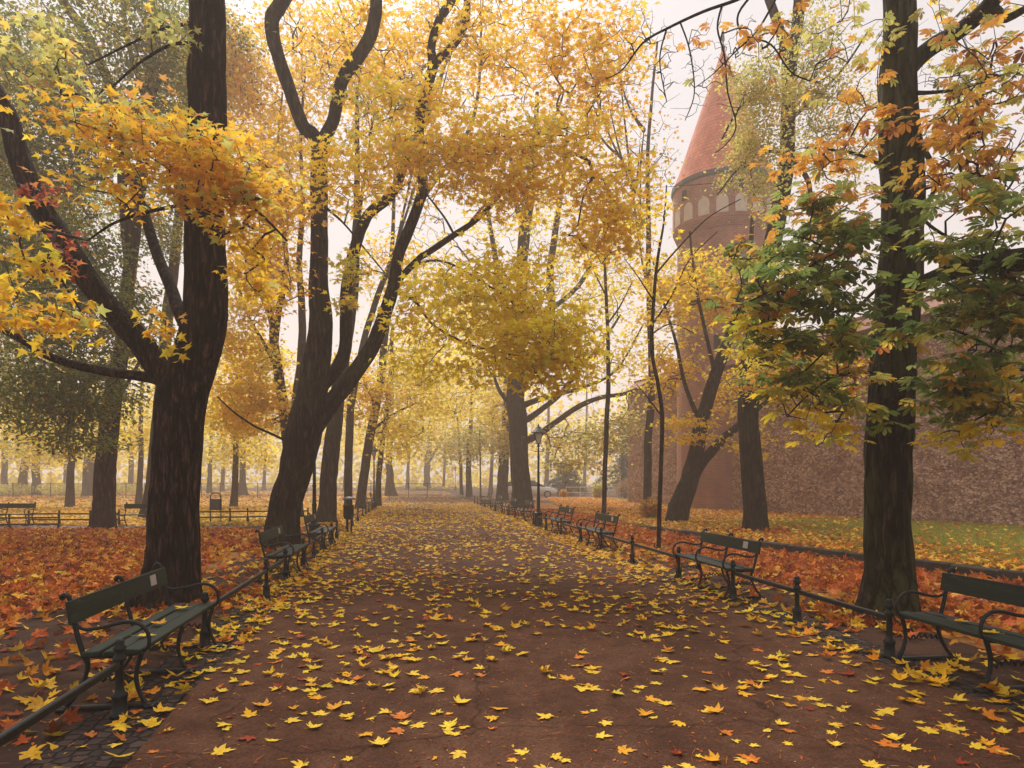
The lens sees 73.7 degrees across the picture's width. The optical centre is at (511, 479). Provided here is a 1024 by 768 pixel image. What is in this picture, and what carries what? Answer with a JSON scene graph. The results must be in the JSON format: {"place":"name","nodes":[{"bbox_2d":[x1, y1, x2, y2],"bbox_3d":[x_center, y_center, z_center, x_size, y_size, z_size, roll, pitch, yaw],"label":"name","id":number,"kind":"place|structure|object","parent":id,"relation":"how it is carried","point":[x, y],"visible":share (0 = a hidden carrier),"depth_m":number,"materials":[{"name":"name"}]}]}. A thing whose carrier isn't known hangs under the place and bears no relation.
{"place":"outdoors","nodes":[
{"label":"outdoors","id":0,"kind":"place"},
{"bbox_2d":[0,526,248,529],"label":"side path","id":1,"kind":"structure","parent":0,"point":[2,527],"depth_m":22.94,"materials":[{"name":"brown soil"}]},
{"bbox_2d":[0,502,35,525],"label":"park bench","id":2,"kind":"object","parent":1,"relation":"on","point":[17,505],"visible":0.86,"depth_m":23.59,"materials":[{"name":"paint"}]},
{"bbox_2d":[0,513,60,527],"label":"fence","id":3,"kind":"object","parent":1,"relation":"on","point":[57,524],"visible":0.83,"depth_m":21.18,"materials":[{"name":"metal"}]},
{"bbox_2d":[117,502,147,526],"bbox_3d":[-12.239,1.193,23.045,1.900,0.815,0.628,0,0,-2],"label":"park bench","id":4,"kind":"object","parent":1,"relation":"on","point":[134,506],"visible":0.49,"depth_m":23.22,"materials":[{"name":"paint"}]},
{"bbox_2d":[55,531,306,599],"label":"lawn","id":5,"kind":"structure","parent":0,"point":[210,566],"depth_m":13.56,"materials":[{"name":"orange plant"}]},
{"bbox_2d":[217,0,687,550],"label":"maple tree","id":6,"kind":"object","parent":5,"relation":"on","point":[535,326],"visible":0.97,"depth_m":14.34,"materials":[{"name":"yellow plant"}]},
{"bbox_2d":[353,500,550,502],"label":"cross path","id":7,"kind":"structure","parent":0,"point":[460,501],"depth_m":48.47,"materials":[{"name":"brown soil"}]},
{"bbox_2d":[0,485,1023,767],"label":"ground","id":8,"kind":"structure","parent":0,"point":[102,691],"depth_m":6.41,"materials":[{"name":"brown soil"}]},
{"bbox_2d":[0,0,232,528],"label":"lime tree","id":9,"kind":"object","parent":8,"relation":"on","point":[105,407],"visible":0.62,"depth_m":19.69,"materials":[{"name":"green plant"}]},
{"bbox_2d":[2,513,306,525],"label":"grass verge","id":10,"kind":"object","parent":8,"relation":"on","point":[232,524],"depth_m":25.67,"materials":[{"name":"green plant"}]},
{"bbox_2d":[0,0,310,610],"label":"maple tree","id":11,"kind":"object","parent":8,"relation":"on","point":[182,377],"visible":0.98,"depth_m":8.18,"materials":[{"name":"yellow plant"}]},
{"bbox_2d":[0,525,328,745],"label":"leaf carpet","id":12,"kind":"object","parent":8,"relation":"on","point":[41,569],"visible":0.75,"depth_m":11.37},
{"bbox_2d":[0,503,384,767],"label":"leaf verge","id":13,"kind":"structure","parent":8,"relation":"on","point":[32,752],"depth_m":6.50,"materials":[{"name":"yellow plant"}]},
{"bbox_2d":[0,491,397,525],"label":"lawn beyond","id":14,"kind":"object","parent":8,"relation":"on","point":[200,501],"depth_m":46.63,"materials":[{"name":"plant"}]},
{"bbox_2d":[0,482,39,494],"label":"hedge bush","id":15,"kind":"object","parent":14,"relation":"on","point":[6,489],"visible":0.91,"depth_m":67.02,"materials":[{"name":"yellow plant"}]},
{"bbox_2d":[0,373,52,492],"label":"misty tree","id":16,"kind":"object","parent":14,"relation":"on","point":[4,475],"visible":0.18,"depth_m":75.87,"materials":[{"name":"grey plant"}]},
{"bbox_2d":[0,392,64,494],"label":"old tree","id":17,"kind":"object","parent":14,"relation":"on","point":[23,477],"visible":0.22,"depth_m":66.37,"materials":[{"name":"yellow plant"}]},
{"bbox_2d":[10,410,97,494],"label":"old tree","id":18,"kind":"object","parent":14,"relation":"on","point":[36,479],"visible":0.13,"depth_m":67.22,"materials":[{"name":"yellow plant"}]},
{"bbox_2d":[27,482,81,494],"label":"hedge bush","id":19,"kind":"object","parent":14,"relation":"on","point":[58,489],"visible":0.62,"depth_m":68.31,"materials":[{"name":"yellow plant"}]},
{"bbox_2d":[0,0,120,438],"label":"lime tree","id":20,"kind":"object","parent":14,"relation":"on","point":[86,197],"visible":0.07,"depth_m":26.92,"materials":[{"name":"yellow plant"}]},
{"bbox_2d":[0,385,146,506],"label":"maple tree","id":21,"kind":"object","parent":14,"relation":"on","point":[69,501],"visible":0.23,"depth_m":37.99,"materials":[{"name":"yellow plant"}]},
{"bbox_2d":[27,510,120,523],"bbox_3d":[-15.147,1.335,23.600,3.242,0.530,0.119,0,0,0],"label":"fence","id":22,"kind":"object","parent":14,"relation":"on","point":[28,521],"visible":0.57,"depth_m":23.58,"materials":[{"name":"metal"}]},
{"bbox_2d":[24,342,154,496],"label":"old tree","id":23,"kind":"object","parent":14,"relation":"on","point":[87,474],"visible":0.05,"depth_m":61.68,"materials":[{"name":"yellow plant"}]},
{"bbox_2d":[93,344,154,503],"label":"maple tree","id":24,"kind":"object","parent":14,"relation":"on","point":[143,435],"visible":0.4,"depth_m":42.77,"materials":[{"name":"yellow plant"}]},
{"bbox_2d":[116,481,143,493],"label":"hedge bush","id":25,"kind":"object","parent":14,"relation":"on","point":[124,487],"visible":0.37,"depth_m":71.09,"materials":[{"name":"yellow plant"}]},
{"bbox_2d":[117,382,153,492],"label":"old tree","id":26,"kind":"object","parent":14,"relation":"on","point":[131,473],"visible":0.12,"depth_m":81.07,"materials":[{"name":"yellow plant"}]},
{"bbox_2d":[0,502,367,525],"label":"fence","id":27,"kind":"object","parent":14,"relation":"on","point":[80,509],"visible":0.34,"depth_m":30.66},
{"bbox_2d":[0,490,388,502],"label":"lawn","id":28,"kind":"structure","parent":14,"relation":"on","point":[23,498],"depth_m":57.35,"materials":[{"name":"plant"}]},
{"bbox_2d":[99,0,291,517],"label":"lime tree","id":29,"kind":"object","parent":14,"relation":"on","point":[175,232],"visible":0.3,"depth_m":27.57,"materials":[{"name":"yellow plant"}]},
{"bbox_2d":[209,492,221,521],"bbox_3d":[-10.850,1.044,24.994,0.424,1.112,0.268,0,0,0],"label":"litter bin","id":30,"kind":"object","parent":14,"relation":"on","point":[215,504],"visible":0.94,"depth_m":24.87,"materials":[{"name":"metal"}]},
{"bbox_2d":[202,391,229,492],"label":"misty tree","id":31,"kind":"object","parent":14,"relation":"on","point":[209,482],"visible":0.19,"depth_m":75.92,"materials":[{"name":"yellow plant"}]},
{"bbox_2d":[12,483,427,497],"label":"park railing","id":32,"kind":"object","parent":14,"relation":"on","point":[220,489],"visible":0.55,"depth_m":57.98,"materials":[{"name":"metal"}]},
{"bbox_2d":[202,411,256,491],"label":"old tree","id":33,"kind":"object","parent":14,"relation":"on","point":[222,470],"visible":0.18,"depth_m":87.15,"materials":[{"name":"yellow plant"}]},
{"bbox_2d":[173,323,296,506],"bbox_3d":[-16.810,-3.708,40.203,8.670,11.188,7.774,0,0,0],"label":"maple tree","id":34,"kind":"object","parent":14,"relation":"on","point":[235,452],"visible":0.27,"depth_m":39.94,"materials":[{"name":"yellow plant"}]},
{"bbox_2d":[203,372,281,494],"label":"old tree","id":35,"kind":"object","parent":14,"relation":"on","point":[243,489],"visible":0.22,"depth_m":66.77,"materials":[{"name":"yellow plant"}]},
{"bbox_2d":[199,508,308,521],"bbox_3d":[-9.834,1.335,25.355,4.448,0.530,0.214,0,0,-11],"label":"fence","id":36,"kind":"object","parent":14,"relation":"on","point":[230,517],"visible":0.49,"depth_m":25.26,"materials":[{"name":"metal"}]},
{"bbox_2d":[205,0,352,515],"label":"maple tree","id":37,"kind":"object","parent":14,"relation":"on","point":[274,363],"visible":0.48,"depth_m":26.96,"materials":[{"name":"yellow plant"}]},
{"bbox_2d":[280,386,383,491],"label":"old tree","id":38,"kind":"object","parent":14,"relation":"on","point":[343,446],"visible":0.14,"depth_m":83.74,"materials":[{"name":"yellow plant"}]},
{"bbox_2d":[319,399,378,490],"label":"misty tree","id":39,"kind":"object","parent":14,"relation":"on","point":[344,445],"visible":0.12,"depth_m":90.59,"materials":[{"name":"yellow plant"}]},
{"bbox_2d":[18,497,390,767],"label":"path edging","id":40,"kind":"object","parent":8,"relation":"on","point":[99,746],"visible":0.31,"depth_m":4.63,"materials":[{"name":"stone"}]},
{"bbox_2d":[0,639,129,745],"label":"fence","id":41,"kind":"object","parent":40,"relation":"on","point":[119,695],"visible":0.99,"depth_m":4.22,"materials":[{"name":"metal"}]},
{"bbox_2d":[54,562,223,712],"bbox_3d":[-2.940,1.187,5.596,0.628,0.815,1.860,0,0,-8],"label":"park bench","id":42,"kind":"object","parent":40,"relation":"on","point":[81,608],"visible":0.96,"depth_m":5.27,"materials":[{"name":"paint"}]},
{"bbox_2d":[198,548,288,648],"bbox_3d":[-3.226,1.335,8.565,0.120,0.530,4.337,0,0,-8],"label":"fence","id":43,"kind":"object","parent":40,"relation":"on","point":[204,638],"visible":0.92,"depth_m":7.88,"materials":[{"name":"metal"}]},
{"bbox_2d":[253,522,311,581],"bbox_3d":[-3.819,1.187,11.496,0.628,0.815,1.860,0,0,-8],"label":"park bench","id":44,"kind":"object","parent":40,"relation":"on","point":[272,534],"visible":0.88,"depth_m":11.29,"materials":[{"name":"paint"}]},
{"bbox_2d":[300,528,324,566],"bbox_3d":[-3.999,1.335,13.750,0.120,0.530,2.851,0,0,-8],"label":"fence","id":45,"kind":"object","parent":40,"relation":"on","point":[313,555],"visible":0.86,"depth_m":13.77,"materials":[{"name":"metal"}]},
{"bbox_2d":[300,511,337,550],"bbox_3d":[-4.489,1.187,15.996,0.628,0.815,1.860,0,0,-8],"label":"park bench","id":46,"kind":"object","parent":40,"relation":"on","point":[309,518],"visible":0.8,"depth_m":15.88,"materials":[{"name":"paint"}]},
{"bbox_2d":[342,496,356,533],"bbox_3d":[-4.760,1.052,19.952,0.420,1.095,0.469,0,0,0],"label":"litter bin","id":47,"kind":"object","parent":40,"relation":"on","point":[348,512],"visible":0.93,"depth_m":19.81,"materials":[{"name":"metal"}]},
{"bbox_2d":[371,446,378,507],"bbox_3d":[-7.457,-0.120,36.900,0.500,3.440,0.500,0,0,-11],"label":"street lamp","id":48,"kind":"object","parent":40,"relation":"on","point":[374,450],"visible":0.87,"depth_m":36.86,"materials":[{"name":"metal"}]},
{"bbox_2d":[224,415,281,490],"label":"misty tree","id":49,"kind":"object","parent":8,"relation":"on","point":[264,482],"visible":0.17,"depth_m":94.21,"materials":[{"name":"yellow plant"}]},
{"bbox_2d":[0,357,627,488],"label":"wood","id":50,"kind":"object","parent":8,"relation":"on","point":[52,476],"visible":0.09,"depth_m":123.45,"materials":[{"name":"yellow plant"}]},
{"bbox_2d":[308,462,320,541],"bbox_3d":[-4.951,-0.120,17.100,0.500,3.440,0.500,0,0,-17],"label":"street lamp","id":51,"kind":"object","parent":8,"relation":"on","point":[314,503],"visible":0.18,"depth_m":17.06,"materials":[{"name":"metal"}]},
{"bbox_2d":[246,0,451,522],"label":"maple tree","id":52,"kind":"object","parent":8,"relation":"on","point":[327,507],"visible":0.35,"depth_m":24.63,"materials":[{"name":"yellow plant"}]},
{"bbox_2d":[328,159,474,508],"bbox_3d":[-5.736,-7.464,34.601,8.398,18.770,8.965,0,0,31],"label":"maple tree","id":53,"kind":"object","parent":8,"relation":"on","point":[381,387],"visible":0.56,"depth_m":34.83,"materials":[{"name":"yellow plant"}]},
{"bbox_2d":[342,303,486,505],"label":"maple tree","id":54,"kind":"object","parent":8,"relation":"on","point":[380,454],"visible":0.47,"depth_m":40.09,"materials":[{"name":"yellow plant"}]},
{"bbox_2d":[384,390,446,489],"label":"misty tree","id":55,"kind":"object","parent":8,"relation":"on","point":[407,476],"visible":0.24,"depth_m":102.36,"materials":[{"name":"yellow plant"}]},
{"bbox_2d":[266,0,567,504],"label":"half bare tree","id":56,"kind":"object","parent":8,"relation":"on","point":[348,467],"visible":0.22,"depth_m":32.38,"materials":[{"name":"yellow plant"}]},
{"bbox_2d":[368,281,489,495],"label":"old tree","id":57,"kind":"object","parent":8,"relation":"on","point":[390,476],"visible":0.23,"depth_m":64.10,"materials":[{"name":"yellow plant"}]},
{"bbox_2d":[385,335,502,489],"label":"old tree","id":58,"kind":"object","parent":8,"relation":"on","point":[427,466],"visible":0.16,"depth_m":104.38,"materials":[{"name":"yellow plant"}]},
{"bbox_2d":[417,384,482,486],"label":"misty tree","id":59,"kind":"object","parent":8,"relation":"on","point":[443,480],"visible":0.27,"depth_m":107.06,"materials":[{"name":"yellow plant"}]},
{"bbox_2d":[425,394,494,494],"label":"old tree","id":60,"kind":"object","parent":8,"relation":"on","point":[461,467],"visible":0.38,"depth_m":68.60,"materials":[{"name":"yellow plant"}]},
{"bbox_2d":[426,342,531,496],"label":"old tree","id":61,"kind":"object","parent":8,"relation":"on","point":[468,457],"visible":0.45,"depth_m":59.90,"materials":[{"name":"yellow plant"}]},
{"bbox_2d":[462,381,538,492],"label":"misty tree","id":62,"kind":"object","parent":8,"relation":"on","point":[490,489],"visible":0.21,"depth_m":81.16,"materials":[{"name":"yellow plant"}]},
{"bbox_2d":[435,300,575,499],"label":"ivy clad tree","id":63,"kind":"object","parent":8,"relation":"on","point":[503,447],"visible":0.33,"depth_m":49.60,"materials":[{"name":"plant"}]},
{"bbox_2d":[513,499,534,521],"bbox_3d":[0.443,1.187,26.404,0.628,0.815,1.860,0,0,-8],"label":"park bench","id":64,"kind":"object","parent":8,"relation":"on","point":[529,502],"visible":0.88,"depth_m":26.35,"materials":[{"name":"paint"}]},
{"bbox_2d":[527,371,589,486],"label":"misty tree","id":65,"kind":"object","parent":8,"relation":"on","point":[546,478],"visible":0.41,"depth_m":90.56,"materials":[{"name":"yellow plant"}]},
{"bbox_2d":[543,504,575,535],"bbox_3d":[1.385,1.187,20.204,0.628,0.815,1.860,0,0,-8],"label":"park bench","id":66,"kind":"object","parent":8,"relation":"on","point":[566,509],"visible":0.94,"depth_m":20.15,"materials":[{"name":"paint"}]},
{"bbox_2d":[545,462,588,495],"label":"bush","id":67,"kind":"object","parent":8,"relation":"on","point":[564,478],"visible":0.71,"depth_m":65.48,"materials":[{"name":"grey plant"}]},
{"bbox_2d":[545,374,614,489],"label":"misty tree","id":68,"kind":"object","parent":8,"relation":"on","point":[584,471],"visible":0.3,"depth_m":98.15,"materials":[{"name":"yellow plant"}]},
{"bbox_2d":[576,510,621,550],"bbox_3d":[2.008,1.187,16.104,0.628,0.815,1.860,0,0,-8],"label":"park bench","id":69,"kind":"object","parent":8,"relation":"on","point":[606,517],"visible":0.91,"depth_m":16.06,"materials":[{"name":"paint"}]},
{"bbox_2d":[592,418,628,496],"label":"conifer","id":70,"kind":"object","parent":8,"relation":"on","point":[621,461],"visible":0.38,"depth_m":61.88,"materials":[{"name":"green plant"}]},
{"bbox_2d":[670,528,765,599],"bbox_3d":[2.943,1.187,9.954,0.628,0.815,1.860,0,0,-8],"label":"park bench","id":71,"kind":"object","parent":8,"relation":"on","point":[729,541],"visible":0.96,"depth_m":9.89,"materials":[{"name":"paint"}]},
{"bbox_2d":[671,31,775,509],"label":"town tower","id":72,"kind":"structure","parent":8,"relation":"on","point":[714,487],"depth_m":35.07,"materials":[{"name":"brick"}]},
{"bbox_2d":[457,497,1023,713],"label":"path edging","id":73,"kind":"object","parent":8,"relation":"on","point":[965,684],"visible":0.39,"depth_m":6.47,"materials":[{"name":"stone"}]},
{"bbox_2d":[500,496,518,515],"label":"park bench","id":74,"kind":"object","parent":73,"relation":"on","point":[514,499],"visible":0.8,"depth_m":30.16,"materials":[{"name":"paint"}]},
{"bbox_2d":[531,424,545,526],"bbox_3d":[0.880,-0.120,22.700,0.500,3.440,0.500,0,0,0],"label":"street lamp","id":75,"kind":"object","parent":73,"relation":"on","point":[538,431],"visible":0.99,"depth_m":22.64,"materials":[{"name":"metal"}]},
{"bbox_2d":[559,517,582,541],"bbox_3d":[1.549,1.335,18.100,0.120,0.530,2.347,0,0,-9],"label":"fence","id":76,"kind":"object","parent":73,"relation":"on","point":[572,526],"visible":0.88,"depth_m":18.36,"materials":[{"name":"metal"}]},
{"bbox_2d":[599,527,681,577],"bbox_3d":[2.320,1.335,13.025,0.120,0.530,4.521,0,0,-9],"label":"fence","id":77,"kind":"object","parent":73,"relation":"on","point":[632,554],"visible":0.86,"depth_m":13.06,"materials":[{"name":"metal"}]},
{"bbox_2d":[729,560,896,658],"bbox_3d":[3.149,1.335,7.570,0.120,0.530,3.095,0,0,-9],"label":"fence","id":78,"kind":"object","parent":73,"relation":"on","point":[889,641],"visible":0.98,"depth_m":7.13,"materials":[{"name":"metal"}]},
{"bbox_2d":[623,271,1023,525],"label":"town wall","id":79,"kind":"structure","parent":8,"relation":"on","point":[806,478],"depth_m":26.95,"materials":[{"name":"brick"}]},
{"bbox_2d":[890,567,1023,693],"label":"park bench","id":80,"kind":"object","parent":8,"relation":"on","point":[1006,593],"visible":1,"depth_m":5.60,"materials":[{"name":"paint"}]},
{"bbox_2d":[0,0,1023,484],"label":"sky","id":81,"kind":"structure","parent":0,"point":[669,12],"materials":[{"name":"white"}]},
{"bbox_2d":[122,490,1023,767],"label":"path","id":82,"kind":"structure","parent":0,"point":[516,722],"depth_m":5.48,"materials":[{"name":"brown soil"}]},
{"bbox_2d":[202,743,234,754],"bbox_3d":[-1.702,1.582,3.983,0.130,0.018,0.148,0,0,29],"label":"fallen leaf","id":83,"kind":"object","parent":82,"relation":"on","point":[221,749],"visible":1,"depth_m":3.99,"materials":[{"name":"yellow plant"}]},
{"bbox_2d":[2,520,1023,767],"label":"leaf fragments","id":84,"kind":"object","parent":82,"relation":"on","point":[536,694],"visible":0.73,"depth_m":5.05,"materials":[{"name":"plant"}]},
{"bbox_2d":[860,759,885,767],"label":"fallen leaf","id":85,"kind":"object","parent":82,"relation":"on","point":[872,763],"visible":1,"depth_m":3.79,"materials":[{"name":"yellow plant"}]},
{"bbox_2d":[874,738,900,748],"bbox_3d":[2.252,1.585,4.089,0.145,0.009,0.136,0,0,-27],"label":"fallen leaf","id":86,"kind":"object","parent":82,"relation":"on","point":[884,742],"visible":1,"depth_m":4.10,"materials":[{"name":"orange plant"}]},
{"bbox_2d":[983,742,1007,755],"bbox_3d":[2.832,1.584,3.997,0.151,0.013,0.173,-7,7,-9],"label":"fallen leaf","id":87,"kind":"object","parent":82,"relation":"on","point":[993,749],"visible":1,"depth_m":4.00,"materials":[{"name":"orange plant"}]},
{"bbox_2d":[470,497,1023,660],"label":"leaf floor","id":88,"kind":"structure","parent":0,"point":[965,639],"depth_m":8.16,"materials":[{"name":"orange plant"}]},
{"bbox_2d":[463,426,496,498],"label":"young tree","id":89,"kind":"object","parent":88,"relation":"on","point":[480,442],"visible":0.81,"depth_m":56.06,"materials":[{"name":"yellow plant"}]},
{"bbox_2d":[377,72,679,508],"bbox_3d":[0.718,-9.950,36.305,16.044,23.624,9.740,0,0,0],"label":"old tree","id":90,"kind":"object","parent":88,"relation":"on","point":[519,419],"visible":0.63,"depth_m":36.51,"materials":[{"name":"yellow plant"}]},
{"bbox_2d":[508,480,557,497],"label":"parked car","id":91,"kind":"object","parent":88,"relation":"on","point":[546,492],"visible":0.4,"depth_m":58.13,"materials":[{"name":"silver metal"}]},
{"bbox_2d":[54,525,1019,637],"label":"leaf banks","id":92,"kind":"object","parent":88,"relation":"on","point":[835,614],"visible":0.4,"depth_m":8.01,"materials":[{"name":"plant"}]},
{"bbox_2d":[580,226,636,513],"bbox_3d":[3.611,-4.318,25.861,2.598,12.346,1.656,0,0,-14],"label":"young tree","id":93,"kind":"object","parent":88,"relation":"on","point":[606,433],"visible":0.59,"depth_m":25.94,"materials":[{"name":"yellow plant"}]},
{"bbox_2d":[615,185,740,547],"bbox_3d":[3.752,-2.457,15.686,3.030,8.608,1.851,0,0,0],"label":"young tree","id":94,"kind":"object","parent":88,"relation":"on","point":[661,407],"visible":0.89,"depth_m":15.66,"materials":[{"name":"yellow plant"}]},
{"bbox_2d":[472,503,1023,732],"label":"leaf verge","id":95,"kind":"structure","parent":88,"relation":"on","point":[944,669],"depth_m":7.27,"materials":[{"name":"yellow plant"}]},
{"bbox_2d":[503,508,1023,674],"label":"leaf carpet","id":96,"kind":"object","parent":88,"relation":"on","point":[787,565],"visible":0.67,"depth_m":11.43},
{"bbox_2d":[606,0,1023,623],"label":"chestnut tree","id":97,"kind":"object","parent":88,"relation":"on","point":[890,348],"visible":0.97,"depth_m":6.80,"materials":[{"name":"green plant"}]},
{"bbox_2d":[547,497,1023,570],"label":"lawn","id":98,"kind":"structure","parent":0,"point":[626,499],"depth_m":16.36,"materials":[{"name":"plant"}]},
{"bbox_2d":[591,484,601,497],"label":"shrub","id":99,"kind":"object","parent":98,"relation":"on","point":[596,491],"visible":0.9,"depth_m":55.97,"materials":[{"name":"yellow plant"}]},
{"bbox_2d":[613,480,627,497],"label":"shrub","id":100,"kind":"object","parent":98,"relation":"on","point":[622,487],"visible":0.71,"depth_m":55.96,"materials":[{"name":"brown plant"}]},
{"bbox_2d":[567,1,686,500],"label":"half bare tree","id":101,"kind":"object","parent":98,"relation":"on","point":[647,487],"visible":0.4,"depth_m":29.86,"materials":[{"name":"yellow plant"}]},
{"bbox_2d":[637,496,657,517],"bbox_3d":[5.339,1.120,26.523,0.952,0.928,0.981,0,0,0],"label":"shrub","id":102,"kind":"object","parent":98,"relation":"on","point":[648,508],"visible":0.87,"depth_m":26.30,"materials":[{"name":"orange plant"}]},
{"bbox_2d":[616,213,796,521],"bbox_3d":[6.676,-3.633,24.009,6.485,11.144,5.926,0,0,0],"label":"maple tree","id":103,"kind":"object","parent":98,"relation":"on","point":[698,459],"visible":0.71,"depth_m":23.54,"materials":[{"name":"yellow plant"}]},
{"bbox_2d":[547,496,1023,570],"bbox_3d":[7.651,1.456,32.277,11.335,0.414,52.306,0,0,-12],"label":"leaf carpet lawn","id":104,"kind":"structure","parent":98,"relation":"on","point":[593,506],"depth_m":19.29,"materials":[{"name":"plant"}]},
{"bbox_2d":[695,0,878,532],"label":"lime tree","id":105,"kind":"object","parent":98,"relation":"on","point":[755,514],"visible":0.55,"depth_m":16.75,"materials":[{"name":"yellow plant"}]},
{"bbox_2d":[643,525,1023,581],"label":"lawn edging","id":106,"kind":"object","parent":98,"relation":"on","point":[931,565],"visible":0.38,"depth_m":11.79,"materials":[{"name":"stone"}]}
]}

